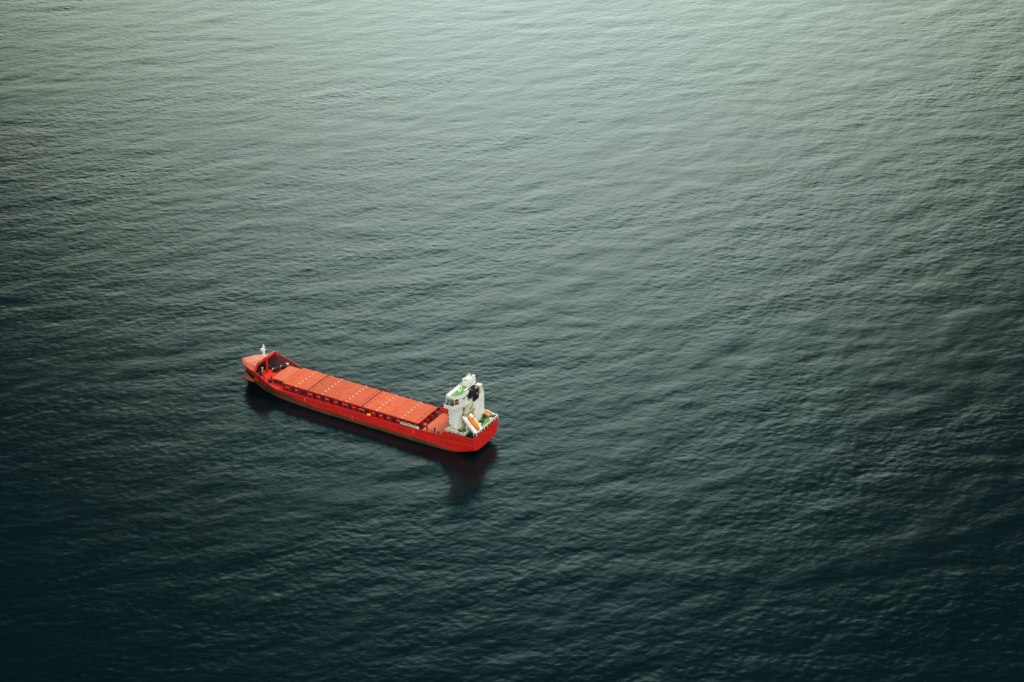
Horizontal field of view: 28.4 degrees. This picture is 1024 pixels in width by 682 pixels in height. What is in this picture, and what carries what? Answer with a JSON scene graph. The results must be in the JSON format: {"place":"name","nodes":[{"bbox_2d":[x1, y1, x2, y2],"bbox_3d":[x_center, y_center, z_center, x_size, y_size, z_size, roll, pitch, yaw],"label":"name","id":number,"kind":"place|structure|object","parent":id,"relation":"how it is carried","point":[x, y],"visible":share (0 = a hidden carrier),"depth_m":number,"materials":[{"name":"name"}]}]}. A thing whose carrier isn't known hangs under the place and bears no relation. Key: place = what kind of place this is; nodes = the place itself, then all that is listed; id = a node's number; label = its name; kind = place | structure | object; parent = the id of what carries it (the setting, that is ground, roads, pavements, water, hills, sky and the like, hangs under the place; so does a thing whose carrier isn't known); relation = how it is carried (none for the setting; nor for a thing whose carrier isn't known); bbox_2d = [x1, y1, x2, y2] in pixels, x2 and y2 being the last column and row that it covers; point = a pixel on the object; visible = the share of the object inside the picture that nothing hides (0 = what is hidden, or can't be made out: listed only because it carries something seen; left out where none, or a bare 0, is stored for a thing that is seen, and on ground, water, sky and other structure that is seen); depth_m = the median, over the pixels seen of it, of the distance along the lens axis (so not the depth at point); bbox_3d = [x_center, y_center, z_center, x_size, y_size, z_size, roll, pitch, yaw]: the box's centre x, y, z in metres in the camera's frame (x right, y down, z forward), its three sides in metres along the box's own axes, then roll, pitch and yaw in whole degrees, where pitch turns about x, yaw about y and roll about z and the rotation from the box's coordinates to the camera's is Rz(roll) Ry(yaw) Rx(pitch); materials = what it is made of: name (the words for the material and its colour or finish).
{"place":"outdoors","nodes":[
{"label":"outdoors","id":0,"kind":"place"},
{"bbox_2d":[0,0,1023,681],"bbox_3d":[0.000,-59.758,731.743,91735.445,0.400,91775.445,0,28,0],"label":"sea","id":1,"kind":"structure","parent":0,"point":[714,308],"depth_m":621.71,"materials":[{"name":"teal liquid"}]},
{"bbox_2d":[242,344,497,451],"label":"cargo ship","id":2,"kind":"object","parent":1,"relation":"on","point":[448,426],"visible":0.99,"depth_m":572.71,"materials":[{"name":"paint"}]},
{"bbox_2d":[400,422,418,428],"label":"gangway","id":3,"kind":"object","parent":2,"relation":"on","point":[415,427],"visible":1,"depth_m":564.27,"materials":[{"name":"beige paint"}]},
{"bbox_2d":[468,416,479,429],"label":"lifeboat","id":4,"kind":"object","parent":2,"relation":"on","point":[473,422],"visible":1,"depth_m":556.19,"materials":[{"name":"orange plastic"}]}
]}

